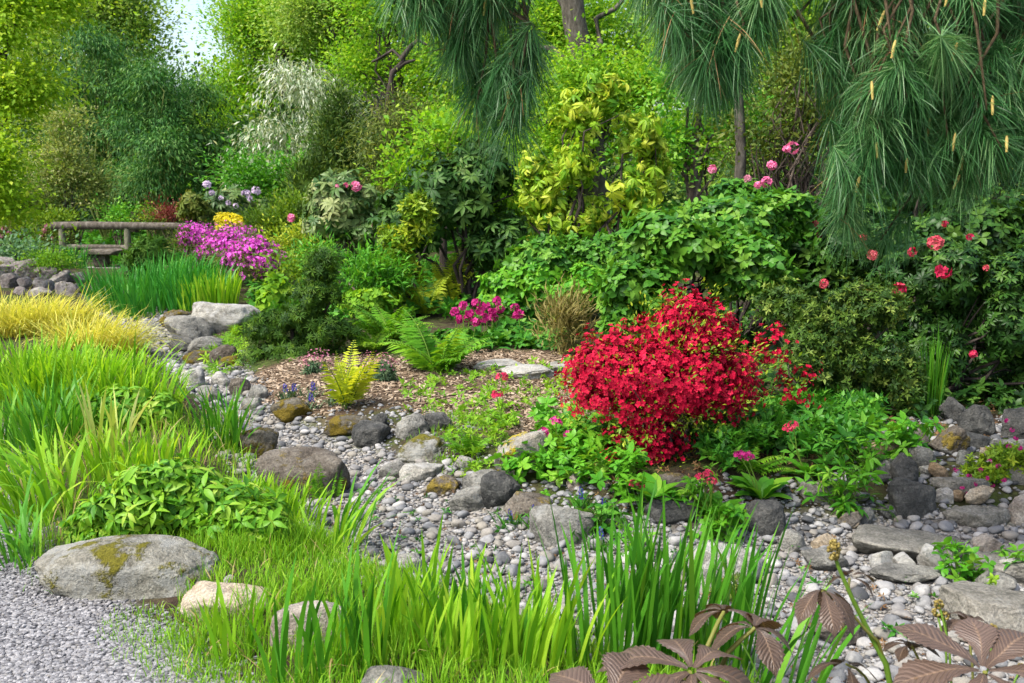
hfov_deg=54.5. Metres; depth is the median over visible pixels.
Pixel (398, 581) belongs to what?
iris
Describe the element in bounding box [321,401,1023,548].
pebbles
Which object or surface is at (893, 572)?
boulder
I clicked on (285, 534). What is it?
grass
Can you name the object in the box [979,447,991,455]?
rock
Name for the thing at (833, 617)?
rodgersia
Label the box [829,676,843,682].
river pebble
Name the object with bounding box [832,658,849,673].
river pebble
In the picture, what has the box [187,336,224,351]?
boulder
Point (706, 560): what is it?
boulder
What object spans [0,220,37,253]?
reddish shrub
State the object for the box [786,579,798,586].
river pebble
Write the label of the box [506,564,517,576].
river pebble
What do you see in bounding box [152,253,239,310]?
iris
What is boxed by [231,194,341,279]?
yellow shrub
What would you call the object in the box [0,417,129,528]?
iris
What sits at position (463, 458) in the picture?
boulder
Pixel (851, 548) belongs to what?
river pebble
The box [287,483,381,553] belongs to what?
grass tuft
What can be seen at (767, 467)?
fern
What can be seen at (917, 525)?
river pebble
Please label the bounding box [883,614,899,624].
river pebble
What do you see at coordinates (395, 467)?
boulder
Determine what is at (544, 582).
river pebble
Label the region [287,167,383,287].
pale rhododendron
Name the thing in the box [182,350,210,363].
boulder
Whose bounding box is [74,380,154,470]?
iris
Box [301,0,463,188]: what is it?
crooked tree
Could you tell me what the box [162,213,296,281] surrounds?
azalea
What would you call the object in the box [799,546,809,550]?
river pebble
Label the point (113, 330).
golden grass
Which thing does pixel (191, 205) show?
brown shrub
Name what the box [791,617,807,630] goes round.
river pebble
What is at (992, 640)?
rodgersia
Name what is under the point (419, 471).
boulder
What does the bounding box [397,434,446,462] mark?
boulder
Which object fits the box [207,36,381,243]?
silver shrub
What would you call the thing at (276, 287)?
hosta
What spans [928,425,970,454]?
boulder
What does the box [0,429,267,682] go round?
gravel
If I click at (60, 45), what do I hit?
distant woods
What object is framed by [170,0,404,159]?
pale tree
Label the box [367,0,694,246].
green maple
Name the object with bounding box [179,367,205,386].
boulder
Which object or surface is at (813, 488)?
boulder
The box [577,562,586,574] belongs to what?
river pebble
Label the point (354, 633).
iris
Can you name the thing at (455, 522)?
river pebble
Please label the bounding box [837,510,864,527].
cobble
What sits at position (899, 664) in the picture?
river pebble
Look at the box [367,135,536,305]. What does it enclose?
dark rhododendron
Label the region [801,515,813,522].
river pebble
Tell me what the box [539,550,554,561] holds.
river pebble
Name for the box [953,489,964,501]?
rock
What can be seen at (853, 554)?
river pebble
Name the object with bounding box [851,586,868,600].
river pebble
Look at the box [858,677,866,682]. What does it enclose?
river pebble
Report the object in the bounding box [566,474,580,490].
boulder
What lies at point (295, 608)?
boulder
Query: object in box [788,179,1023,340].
shade shrub
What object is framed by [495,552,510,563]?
river pebble
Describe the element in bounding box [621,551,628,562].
river pebble
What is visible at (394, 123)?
fine leaved shrub
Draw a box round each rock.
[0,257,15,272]
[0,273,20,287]
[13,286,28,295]
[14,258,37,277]
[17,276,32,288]
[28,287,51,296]
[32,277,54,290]
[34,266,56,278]
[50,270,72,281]
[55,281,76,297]
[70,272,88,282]
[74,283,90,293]
[223,574,235,582]
[859,439,900,459]
[868,458,892,482]
[890,452,918,481]
[907,445,936,467]
[918,465,932,476]
[928,461,948,476]
[936,487,953,504]
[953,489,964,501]
[956,450,973,464]
[964,485,994,504]
[967,432,990,448]
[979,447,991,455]
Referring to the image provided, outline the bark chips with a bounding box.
[242,348,596,434]
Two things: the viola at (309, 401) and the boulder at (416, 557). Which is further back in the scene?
the viola at (309, 401)
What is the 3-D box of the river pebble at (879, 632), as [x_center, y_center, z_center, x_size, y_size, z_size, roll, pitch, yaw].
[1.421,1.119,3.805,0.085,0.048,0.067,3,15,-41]
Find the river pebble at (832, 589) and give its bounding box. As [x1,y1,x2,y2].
[827,587,837,593]
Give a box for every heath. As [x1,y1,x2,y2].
[298,348,333,374]
[360,350,400,381]
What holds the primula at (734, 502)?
on the ground at (436, 319)
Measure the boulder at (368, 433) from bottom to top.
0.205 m
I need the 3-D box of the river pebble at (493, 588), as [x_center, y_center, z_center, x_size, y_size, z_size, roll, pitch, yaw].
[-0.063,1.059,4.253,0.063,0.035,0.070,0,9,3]
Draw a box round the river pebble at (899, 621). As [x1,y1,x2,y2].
[892,619,910,625]
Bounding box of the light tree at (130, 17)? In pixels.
[25,0,212,114]
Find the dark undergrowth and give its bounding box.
[4,17,1023,250]
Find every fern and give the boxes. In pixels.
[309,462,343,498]
[320,340,381,408]
[343,325,400,350]
[348,303,434,345]
[382,308,496,373]
[400,272,447,317]
[427,247,480,300]
[435,426,494,454]
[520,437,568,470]
[707,440,794,475]
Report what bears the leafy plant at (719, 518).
on the ground at (436, 319)
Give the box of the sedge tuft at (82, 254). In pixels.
[49,241,93,267]
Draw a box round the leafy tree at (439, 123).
[353,89,559,276]
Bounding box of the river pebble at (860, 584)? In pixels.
[851,578,867,586]
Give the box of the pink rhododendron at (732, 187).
[706,141,831,341]
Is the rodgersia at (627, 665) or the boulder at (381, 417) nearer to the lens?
the rodgersia at (627, 665)
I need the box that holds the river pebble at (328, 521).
[320,517,331,525]
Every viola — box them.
[274,383,293,399]
[286,383,304,397]
[298,381,324,398]
[306,392,324,410]
[322,389,338,405]
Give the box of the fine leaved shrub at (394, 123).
[297,55,467,260]
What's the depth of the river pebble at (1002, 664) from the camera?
3.55 m
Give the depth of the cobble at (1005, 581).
4.23 m
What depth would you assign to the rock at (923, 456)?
5.43 m
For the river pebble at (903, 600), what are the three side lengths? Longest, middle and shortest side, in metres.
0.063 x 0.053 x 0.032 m
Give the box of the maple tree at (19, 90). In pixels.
[0,0,140,243]
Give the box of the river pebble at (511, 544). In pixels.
[505,540,521,548]
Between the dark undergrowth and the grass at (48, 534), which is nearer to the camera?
the grass at (48, 534)
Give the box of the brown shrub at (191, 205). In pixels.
[174,189,214,255]
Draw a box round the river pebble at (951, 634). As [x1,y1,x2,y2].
[948,631,957,637]
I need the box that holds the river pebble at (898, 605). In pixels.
[890,602,905,609]
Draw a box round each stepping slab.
[473,359,521,370]
[500,364,554,379]
[548,361,573,371]
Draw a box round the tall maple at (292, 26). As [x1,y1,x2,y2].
[225,0,437,182]
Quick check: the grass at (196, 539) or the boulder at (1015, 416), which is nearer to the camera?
the grass at (196, 539)
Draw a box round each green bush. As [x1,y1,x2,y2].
[0,218,97,268]
[127,190,176,236]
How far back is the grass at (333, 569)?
3.40 m
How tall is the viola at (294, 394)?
0.115 m
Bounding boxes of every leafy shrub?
[240,217,348,297]
[273,224,441,316]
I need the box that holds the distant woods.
[0,0,1023,208]
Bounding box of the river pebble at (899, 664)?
[894,656,913,666]
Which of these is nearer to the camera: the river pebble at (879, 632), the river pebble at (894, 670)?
the river pebble at (894, 670)
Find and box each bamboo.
[27,1,164,243]
[71,39,219,235]
[76,110,215,238]
[140,60,261,228]
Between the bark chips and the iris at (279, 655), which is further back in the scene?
the bark chips
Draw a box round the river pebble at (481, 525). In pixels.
[476,521,487,529]
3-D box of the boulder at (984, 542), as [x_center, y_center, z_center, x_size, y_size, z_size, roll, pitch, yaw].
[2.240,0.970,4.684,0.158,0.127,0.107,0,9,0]
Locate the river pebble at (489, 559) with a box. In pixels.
[482,556,493,564]
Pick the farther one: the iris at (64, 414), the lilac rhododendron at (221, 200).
the lilac rhododendron at (221, 200)
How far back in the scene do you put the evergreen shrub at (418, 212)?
11.86 m
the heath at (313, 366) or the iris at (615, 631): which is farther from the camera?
the heath at (313, 366)
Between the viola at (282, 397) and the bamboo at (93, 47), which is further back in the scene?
the bamboo at (93, 47)
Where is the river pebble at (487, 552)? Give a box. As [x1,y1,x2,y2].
[480,548,492,556]
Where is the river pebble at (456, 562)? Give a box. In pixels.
[451,558,460,566]
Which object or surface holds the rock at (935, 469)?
on the ground at (436, 319)
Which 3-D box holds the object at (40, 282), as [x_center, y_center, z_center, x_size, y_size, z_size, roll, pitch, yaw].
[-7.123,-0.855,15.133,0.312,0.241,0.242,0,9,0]
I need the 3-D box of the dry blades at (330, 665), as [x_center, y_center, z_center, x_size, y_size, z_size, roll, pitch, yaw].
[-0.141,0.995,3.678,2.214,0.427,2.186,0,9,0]
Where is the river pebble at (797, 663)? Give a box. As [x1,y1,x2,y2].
[788,656,799,670]
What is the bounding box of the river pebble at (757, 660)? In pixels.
[751,651,760,663]
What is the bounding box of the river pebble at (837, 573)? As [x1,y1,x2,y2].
[835,569,848,577]
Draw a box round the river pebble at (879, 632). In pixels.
[873,626,889,640]
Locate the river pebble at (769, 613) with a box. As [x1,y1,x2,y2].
[759,608,775,617]
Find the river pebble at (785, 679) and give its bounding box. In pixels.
[781,677,788,682]
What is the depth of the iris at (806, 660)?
3.18 m
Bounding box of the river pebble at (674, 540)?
[668,536,682,545]
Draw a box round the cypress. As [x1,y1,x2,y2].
[267,61,381,247]
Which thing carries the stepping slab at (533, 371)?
on the bark chips
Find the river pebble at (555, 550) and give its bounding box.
[550,547,563,555]
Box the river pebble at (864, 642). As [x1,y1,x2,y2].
[856,637,871,647]
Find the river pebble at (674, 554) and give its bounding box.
[669,547,676,559]
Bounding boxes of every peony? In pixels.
[58,453,298,550]
[66,383,184,430]
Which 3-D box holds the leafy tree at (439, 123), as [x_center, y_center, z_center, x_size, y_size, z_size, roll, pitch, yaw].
[-0.845,-2.395,15.018,3.266,3.174,2.003,0,9,0]
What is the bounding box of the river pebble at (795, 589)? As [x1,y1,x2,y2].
[787,586,801,596]
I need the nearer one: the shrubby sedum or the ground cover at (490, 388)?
the shrubby sedum
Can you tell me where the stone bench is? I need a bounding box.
[83,248,127,267]
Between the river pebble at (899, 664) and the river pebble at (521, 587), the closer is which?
the river pebble at (899, 664)
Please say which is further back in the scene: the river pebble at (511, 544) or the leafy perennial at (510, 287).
the leafy perennial at (510, 287)
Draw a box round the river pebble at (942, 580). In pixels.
[933,576,947,584]
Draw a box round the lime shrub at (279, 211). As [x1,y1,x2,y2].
[232,173,310,248]
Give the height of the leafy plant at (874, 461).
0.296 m
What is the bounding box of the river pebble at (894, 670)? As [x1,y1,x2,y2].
[890,665,899,676]
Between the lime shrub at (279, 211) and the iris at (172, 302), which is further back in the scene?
the lime shrub at (279, 211)
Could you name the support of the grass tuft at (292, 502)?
on the ground at (436, 319)
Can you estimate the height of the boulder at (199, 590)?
0.142 m
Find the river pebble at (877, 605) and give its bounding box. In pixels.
[870,600,886,610]
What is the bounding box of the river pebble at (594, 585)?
[589,582,605,591]
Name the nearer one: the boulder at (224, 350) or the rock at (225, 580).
the rock at (225, 580)
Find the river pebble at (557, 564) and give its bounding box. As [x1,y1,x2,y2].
[553,558,568,570]
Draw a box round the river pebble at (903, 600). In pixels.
[892,596,907,603]
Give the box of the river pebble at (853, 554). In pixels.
[846,550,858,559]
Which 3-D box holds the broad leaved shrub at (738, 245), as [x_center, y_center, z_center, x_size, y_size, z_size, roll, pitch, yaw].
[1.762,-0.567,8.659,2.501,1.583,1.394,-3,9,-19]
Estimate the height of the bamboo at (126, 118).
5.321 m
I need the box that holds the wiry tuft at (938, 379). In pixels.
[918,325,953,416]
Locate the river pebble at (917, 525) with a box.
[908,521,922,529]
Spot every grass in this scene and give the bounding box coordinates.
[0,278,124,341]
[0,286,78,337]
[0,386,279,528]
[0,480,83,593]
[15,300,181,357]
[63,520,252,601]
[95,599,245,682]
[150,513,762,682]
[188,469,352,561]
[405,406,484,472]
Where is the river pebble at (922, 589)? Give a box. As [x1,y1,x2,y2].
[914,584,929,595]
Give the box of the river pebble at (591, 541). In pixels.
[589,538,602,548]
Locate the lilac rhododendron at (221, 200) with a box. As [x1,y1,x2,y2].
[200,181,294,230]
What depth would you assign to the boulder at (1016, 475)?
5.25 m
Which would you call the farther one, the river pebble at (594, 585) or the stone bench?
the stone bench
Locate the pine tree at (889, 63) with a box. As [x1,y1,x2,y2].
[363,0,1023,290]
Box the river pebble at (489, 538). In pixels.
[480,534,494,543]
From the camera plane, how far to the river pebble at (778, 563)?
4.50 m
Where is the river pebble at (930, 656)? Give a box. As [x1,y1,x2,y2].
[926,649,947,661]
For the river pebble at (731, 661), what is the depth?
3.54 m
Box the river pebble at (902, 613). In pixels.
[891,608,912,619]
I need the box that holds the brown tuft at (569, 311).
[522,272,600,354]
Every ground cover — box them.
[0,194,896,278]
[196,319,250,375]
[243,252,601,325]
[351,488,936,638]
[398,354,573,414]
[438,407,522,476]
[486,396,654,499]
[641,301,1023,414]
[684,383,892,471]
[896,364,1023,421]
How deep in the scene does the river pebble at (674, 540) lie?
4.72 m
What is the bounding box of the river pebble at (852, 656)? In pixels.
[845,651,862,665]
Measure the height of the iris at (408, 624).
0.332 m
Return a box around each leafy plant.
[576,497,632,535]
[613,522,658,550]
[660,468,721,518]
[684,501,749,542]
[794,454,897,520]
[832,433,912,479]
[862,409,944,462]
[931,536,995,581]
[945,568,999,585]
[990,543,1023,570]
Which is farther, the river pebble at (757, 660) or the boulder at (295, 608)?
the river pebble at (757, 660)
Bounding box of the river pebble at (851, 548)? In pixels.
[846,545,857,551]
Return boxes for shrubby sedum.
[953,418,1023,494]
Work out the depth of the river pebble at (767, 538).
4.76 m
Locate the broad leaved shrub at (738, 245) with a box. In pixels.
[590,185,824,346]
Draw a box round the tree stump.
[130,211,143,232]
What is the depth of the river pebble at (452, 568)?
4.46 m
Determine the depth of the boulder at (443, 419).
6.43 m
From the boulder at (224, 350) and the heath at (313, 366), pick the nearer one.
the heath at (313, 366)
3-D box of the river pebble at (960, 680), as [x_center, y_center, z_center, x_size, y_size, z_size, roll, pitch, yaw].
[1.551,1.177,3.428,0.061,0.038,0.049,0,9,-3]
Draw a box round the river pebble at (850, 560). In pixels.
[844,555,854,566]
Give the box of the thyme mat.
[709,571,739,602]
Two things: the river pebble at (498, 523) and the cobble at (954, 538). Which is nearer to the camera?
the cobble at (954, 538)
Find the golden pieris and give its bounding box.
[513,68,679,241]
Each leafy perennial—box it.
[335,282,403,317]
[425,316,547,345]
[475,256,575,310]
[493,228,621,273]
[513,327,583,350]
[545,260,605,308]
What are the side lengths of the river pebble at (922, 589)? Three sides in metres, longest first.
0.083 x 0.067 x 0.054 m
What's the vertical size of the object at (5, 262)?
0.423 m
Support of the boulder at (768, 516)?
on the ground at (436, 319)
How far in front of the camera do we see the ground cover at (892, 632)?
4.42 m
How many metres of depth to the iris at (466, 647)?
3.19 m
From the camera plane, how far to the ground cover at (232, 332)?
9.94 m
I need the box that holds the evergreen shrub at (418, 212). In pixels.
[374,188,438,315]
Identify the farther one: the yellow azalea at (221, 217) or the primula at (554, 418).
the yellow azalea at (221, 217)
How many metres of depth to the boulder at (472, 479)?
5.47 m
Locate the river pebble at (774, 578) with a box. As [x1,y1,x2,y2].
[762,573,777,587]
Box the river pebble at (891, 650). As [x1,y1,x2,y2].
[887,645,900,653]
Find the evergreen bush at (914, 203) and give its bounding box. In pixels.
[858,34,1023,316]
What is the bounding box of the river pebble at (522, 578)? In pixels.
[520,575,530,584]
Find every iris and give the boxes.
[0,324,100,420]
[0,329,141,413]
[0,359,99,466]
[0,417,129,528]
[0,469,60,570]
[17,330,183,407]
[56,407,214,484]
[66,246,225,319]
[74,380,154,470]
[84,348,197,413]
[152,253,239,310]
[169,264,242,311]
[173,374,261,453]
[183,570,277,668]
[244,552,359,682]
[291,523,400,682]
[310,563,440,666]
[332,459,404,546]
[359,510,496,648]
[398,557,509,677]
[414,545,555,659]
[461,535,623,672]
[462,547,581,677]
[529,493,702,673]
[601,469,776,673]
[669,503,800,682]
[723,560,872,682]
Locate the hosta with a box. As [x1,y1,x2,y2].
[254,272,296,311]
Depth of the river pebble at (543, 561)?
4.53 m
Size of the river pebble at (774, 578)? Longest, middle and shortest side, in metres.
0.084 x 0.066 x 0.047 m
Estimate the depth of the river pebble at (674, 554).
4.61 m
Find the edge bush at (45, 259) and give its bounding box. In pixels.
[2,225,98,277]
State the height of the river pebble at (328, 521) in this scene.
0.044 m
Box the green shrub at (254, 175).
[173,111,358,252]
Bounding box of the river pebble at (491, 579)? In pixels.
[481,575,495,582]
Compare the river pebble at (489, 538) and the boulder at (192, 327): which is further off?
the boulder at (192, 327)
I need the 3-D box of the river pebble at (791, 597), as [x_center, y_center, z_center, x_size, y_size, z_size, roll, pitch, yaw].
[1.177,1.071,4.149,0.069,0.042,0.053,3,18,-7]
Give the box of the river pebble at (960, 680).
[952,677,970,682]
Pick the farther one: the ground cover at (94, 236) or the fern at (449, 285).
the ground cover at (94, 236)
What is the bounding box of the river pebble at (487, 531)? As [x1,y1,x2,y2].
[480,527,493,537]
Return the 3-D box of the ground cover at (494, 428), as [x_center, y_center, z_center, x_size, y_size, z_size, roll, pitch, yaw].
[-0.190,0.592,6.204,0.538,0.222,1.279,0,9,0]
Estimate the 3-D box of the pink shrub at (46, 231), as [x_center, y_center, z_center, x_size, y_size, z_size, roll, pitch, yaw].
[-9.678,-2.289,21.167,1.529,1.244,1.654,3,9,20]
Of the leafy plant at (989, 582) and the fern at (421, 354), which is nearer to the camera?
the leafy plant at (989, 582)
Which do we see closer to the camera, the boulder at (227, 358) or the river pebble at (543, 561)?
the river pebble at (543, 561)
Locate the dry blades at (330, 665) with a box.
[181,519,718,682]
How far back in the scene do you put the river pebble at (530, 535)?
4.83 m
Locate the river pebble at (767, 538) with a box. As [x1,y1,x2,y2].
[761,535,775,542]
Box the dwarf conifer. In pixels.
[235,241,367,366]
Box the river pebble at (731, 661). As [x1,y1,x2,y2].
[728,660,742,669]
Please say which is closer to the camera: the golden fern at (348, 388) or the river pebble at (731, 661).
the river pebble at (731, 661)
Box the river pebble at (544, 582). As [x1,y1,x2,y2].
[532,578,546,590]
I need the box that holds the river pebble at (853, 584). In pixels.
[843,581,857,590]
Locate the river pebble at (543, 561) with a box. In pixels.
[535,556,548,566]
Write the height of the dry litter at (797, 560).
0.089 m
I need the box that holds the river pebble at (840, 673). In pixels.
[829,669,845,682]
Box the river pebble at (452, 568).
[444,564,457,572]
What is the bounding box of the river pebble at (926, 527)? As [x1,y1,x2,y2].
[921,524,934,532]
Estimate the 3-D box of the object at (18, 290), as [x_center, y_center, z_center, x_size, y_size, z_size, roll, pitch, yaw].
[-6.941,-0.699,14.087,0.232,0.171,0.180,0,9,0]
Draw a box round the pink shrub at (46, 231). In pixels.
[9,209,81,255]
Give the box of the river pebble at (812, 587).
[805,583,819,591]
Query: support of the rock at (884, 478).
on the ground at (436, 319)
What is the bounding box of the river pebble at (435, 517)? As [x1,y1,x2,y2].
[428,514,441,521]
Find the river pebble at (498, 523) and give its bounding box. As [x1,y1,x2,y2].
[494,521,501,528]
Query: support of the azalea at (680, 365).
on the ground at (436, 319)
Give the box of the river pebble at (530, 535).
[526,530,534,538]
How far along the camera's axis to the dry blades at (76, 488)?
5.58 m
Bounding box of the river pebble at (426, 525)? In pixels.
[422,522,436,530]
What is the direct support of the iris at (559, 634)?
on the ground at (436, 319)
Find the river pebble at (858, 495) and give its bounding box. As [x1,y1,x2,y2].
[853,492,868,500]
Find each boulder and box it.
[34,534,221,600]
[159,309,190,327]
[164,315,215,339]
[169,334,192,352]
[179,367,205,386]
[180,581,271,621]
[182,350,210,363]
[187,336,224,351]
[191,301,260,332]
[196,385,221,401]
[209,344,236,365]
[211,371,230,387]
[218,355,237,366]
[228,378,250,395]
[238,427,278,459]
[241,397,261,411]
[247,385,269,398]
[254,446,350,499]
[270,397,312,422]
[270,600,346,653]
[323,414,370,435]
[351,420,391,447]
[360,665,426,682]
[371,412,387,424]
[378,460,403,477]
[379,553,421,576]
[394,413,429,439]
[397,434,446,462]
[399,462,443,481]
[423,474,460,496]
[424,412,452,430]
[449,484,484,511]
[454,455,475,468]
[461,469,496,488]
[480,471,521,508]
[494,429,550,474]
[503,491,551,519]
[529,504,593,548]
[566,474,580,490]
[643,496,700,524]
[659,473,690,490]
[681,542,764,583]
[738,499,785,535]
[798,481,846,503]
[800,547,848,570]
[805,609,866,646]
[852,524,953,561]
[869,562,940,582]
[887,477,936,519]
[913,428,930,443]
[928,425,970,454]
[931,476,990,492]
[938,396,965,421]
[938,580,1023,632]
[942,505,1010,527]
[956,404,995,435]
[967,549,1023,583]
[972,533,1005,551]
[989,439,1023,448]
[1000,462,1023,484]
[1001,407,1023,438]
[1008,493,1023,525]
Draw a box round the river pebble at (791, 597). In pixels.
[787,592,799,601]
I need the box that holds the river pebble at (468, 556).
[465,551,479,561]
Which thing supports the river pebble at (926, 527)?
on the ground at (436, 319)
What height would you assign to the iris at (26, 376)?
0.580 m
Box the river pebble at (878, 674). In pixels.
[862,667,884,682]
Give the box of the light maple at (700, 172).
[604,0,828,272]
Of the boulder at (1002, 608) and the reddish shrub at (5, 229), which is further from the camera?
the reddish shrub at (5, 229)
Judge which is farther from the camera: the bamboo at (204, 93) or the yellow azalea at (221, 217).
the bamboo at (204, 93)
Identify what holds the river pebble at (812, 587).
on the ground at (436, 319)
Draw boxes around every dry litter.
[330,479,1013,682]
[592,391,1002,508]
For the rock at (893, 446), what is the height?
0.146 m
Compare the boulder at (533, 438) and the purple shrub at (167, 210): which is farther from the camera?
the purple shrub at (167, 210)
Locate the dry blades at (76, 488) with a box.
[0,384,257,539]
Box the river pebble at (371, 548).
[364,546,379,556]
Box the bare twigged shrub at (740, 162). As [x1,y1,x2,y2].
[676,19,846,325]
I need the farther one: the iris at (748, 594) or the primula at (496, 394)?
the primula at (496, 394)
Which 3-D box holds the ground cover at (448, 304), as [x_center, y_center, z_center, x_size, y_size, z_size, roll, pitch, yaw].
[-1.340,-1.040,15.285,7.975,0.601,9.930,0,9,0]
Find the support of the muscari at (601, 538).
on the ground at (436, 319)
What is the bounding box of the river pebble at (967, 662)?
[963,655,977,666]
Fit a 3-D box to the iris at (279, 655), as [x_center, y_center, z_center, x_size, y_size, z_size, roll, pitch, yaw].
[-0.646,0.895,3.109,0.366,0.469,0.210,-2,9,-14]
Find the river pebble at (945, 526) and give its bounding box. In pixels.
[938,520,954,531]
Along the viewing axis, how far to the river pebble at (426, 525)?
5.01 m
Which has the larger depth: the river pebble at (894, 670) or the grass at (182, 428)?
the grass at (182, 428)
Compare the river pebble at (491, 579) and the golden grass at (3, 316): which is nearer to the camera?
the river pebble at (491, 579)
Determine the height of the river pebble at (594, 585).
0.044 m
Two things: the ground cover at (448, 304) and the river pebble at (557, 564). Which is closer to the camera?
the river pebble at (557, 564)
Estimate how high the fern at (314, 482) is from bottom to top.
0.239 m
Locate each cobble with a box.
[779,529,805,552]
[811,533,837,548]
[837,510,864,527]
[860,507,873,523]
[869,551,893,567]
[877,504,902,519]
[893,552,915,564]
[916,543,940,566]
[949,536,966,560]
[975,571,1016,589]
[998,556,1019,562]
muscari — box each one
[489,509,525,532]
[518,505,533,529]
[566,487,592,508]
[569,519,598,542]
[585,527,616,552]
[589,499,615,515]
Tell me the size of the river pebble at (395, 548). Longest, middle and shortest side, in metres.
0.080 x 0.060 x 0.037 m
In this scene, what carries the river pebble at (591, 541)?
on the ground at (436, 319)
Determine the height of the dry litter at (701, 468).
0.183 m
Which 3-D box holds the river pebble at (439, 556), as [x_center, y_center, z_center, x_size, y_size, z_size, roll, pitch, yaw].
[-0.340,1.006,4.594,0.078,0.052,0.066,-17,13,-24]
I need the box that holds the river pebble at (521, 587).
[506,582,524,591]
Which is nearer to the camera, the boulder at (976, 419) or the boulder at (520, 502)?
the boulder at (520, 502)
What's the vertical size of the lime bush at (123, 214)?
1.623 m
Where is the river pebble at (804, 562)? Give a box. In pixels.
[800,558,809,566]
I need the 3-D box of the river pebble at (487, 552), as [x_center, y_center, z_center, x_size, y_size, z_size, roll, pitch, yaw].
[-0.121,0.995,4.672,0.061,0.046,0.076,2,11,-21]
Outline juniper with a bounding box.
[119,232,176,271]
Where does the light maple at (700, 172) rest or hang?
on the ground at (436, 319)
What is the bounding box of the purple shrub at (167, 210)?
[131,192,198,253]
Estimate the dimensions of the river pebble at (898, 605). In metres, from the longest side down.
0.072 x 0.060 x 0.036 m
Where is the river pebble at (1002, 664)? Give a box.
[986,657,1007,667]
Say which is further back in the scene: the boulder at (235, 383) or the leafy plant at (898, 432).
the boulder at (235, 383)
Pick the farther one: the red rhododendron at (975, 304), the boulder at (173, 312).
the boulder at (173, 312)
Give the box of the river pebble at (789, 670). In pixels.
[784,663,791,676]
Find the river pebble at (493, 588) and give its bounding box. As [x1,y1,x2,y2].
[491,585,502,592]
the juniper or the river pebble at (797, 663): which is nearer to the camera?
the river pebble at (797, 663)
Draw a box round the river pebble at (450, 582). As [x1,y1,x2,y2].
[439,578,456,585]
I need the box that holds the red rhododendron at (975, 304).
[819,218,1023,401]
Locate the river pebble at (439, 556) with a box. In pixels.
[438,553,446,561]
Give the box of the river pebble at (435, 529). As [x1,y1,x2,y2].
[427,527,438,534]
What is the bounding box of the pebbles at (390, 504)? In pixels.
[86,304,1023,682]
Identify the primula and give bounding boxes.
[447,296,524,351]
[484,372,516,425]
[537,415,580,454]
[615,472,688,502]
[687,469,744,526]
[725,450,792,499]
[779,420,829,478]
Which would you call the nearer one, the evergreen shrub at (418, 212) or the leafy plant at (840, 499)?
the leafy plant at (840, 499)
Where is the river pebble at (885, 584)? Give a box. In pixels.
[875,581,894,590]
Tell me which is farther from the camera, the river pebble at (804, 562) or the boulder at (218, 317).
the boulder at (218, 317)
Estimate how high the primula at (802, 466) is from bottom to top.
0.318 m
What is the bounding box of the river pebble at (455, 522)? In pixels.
[451,518,465,527]
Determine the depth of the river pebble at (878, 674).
3.46 m
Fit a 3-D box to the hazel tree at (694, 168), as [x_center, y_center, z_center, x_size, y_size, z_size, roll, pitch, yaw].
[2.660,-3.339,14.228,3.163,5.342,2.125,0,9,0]
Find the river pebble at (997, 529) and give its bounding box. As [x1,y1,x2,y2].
[988,525,1004,533]
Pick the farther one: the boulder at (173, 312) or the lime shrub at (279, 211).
the lime shrub at (279, 211)
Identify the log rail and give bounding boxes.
[50,221,199,261]
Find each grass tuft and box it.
[223,461,336,524]
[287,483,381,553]
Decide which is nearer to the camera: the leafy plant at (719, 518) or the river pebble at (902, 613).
the river pebble at (902, 613)
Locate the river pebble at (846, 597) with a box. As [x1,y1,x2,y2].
[844,595,856,603]
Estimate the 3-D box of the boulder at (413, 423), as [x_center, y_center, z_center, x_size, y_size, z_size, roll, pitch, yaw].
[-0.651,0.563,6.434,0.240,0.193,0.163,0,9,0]
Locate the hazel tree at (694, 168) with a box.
[595,1,812,293]
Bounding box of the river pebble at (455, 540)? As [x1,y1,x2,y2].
[447,535,460,545]
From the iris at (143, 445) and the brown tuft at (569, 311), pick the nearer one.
the iris at (143, 445)
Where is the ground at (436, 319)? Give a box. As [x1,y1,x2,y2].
[0,169,1023,682]
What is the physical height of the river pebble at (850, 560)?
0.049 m
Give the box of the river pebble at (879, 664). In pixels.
[874,661,883,669]
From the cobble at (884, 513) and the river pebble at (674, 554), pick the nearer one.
the river pebble at (674, 554)
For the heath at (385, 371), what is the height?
0.312 m
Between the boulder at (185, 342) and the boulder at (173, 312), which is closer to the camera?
the boulder at (185, 342)
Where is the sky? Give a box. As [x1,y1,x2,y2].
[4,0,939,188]
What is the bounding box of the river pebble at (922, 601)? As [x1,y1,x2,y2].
[916,595,931,606]
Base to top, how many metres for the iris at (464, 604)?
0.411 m
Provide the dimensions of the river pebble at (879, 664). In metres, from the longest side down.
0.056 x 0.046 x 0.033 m
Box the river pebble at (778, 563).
[766,558,781,567]
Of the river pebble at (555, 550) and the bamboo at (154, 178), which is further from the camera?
the bamboo at (154, 178)
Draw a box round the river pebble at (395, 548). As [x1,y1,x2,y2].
[387,544,398,550]
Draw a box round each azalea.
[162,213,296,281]
[213,212,246,276]
[547,271,825,468]
[746,269,930,416]
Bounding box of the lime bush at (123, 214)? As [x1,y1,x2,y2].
[90,190,161,244]
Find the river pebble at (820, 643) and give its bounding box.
[817,639,831,649]
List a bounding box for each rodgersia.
[548,604,794,682]
[793,538,892,682]
[883,599,1023,682]
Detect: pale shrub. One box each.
[0,157,94,245]
[11,95,134,256]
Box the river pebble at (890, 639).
[887,637,906,646]
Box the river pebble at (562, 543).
[556,540,565,547]

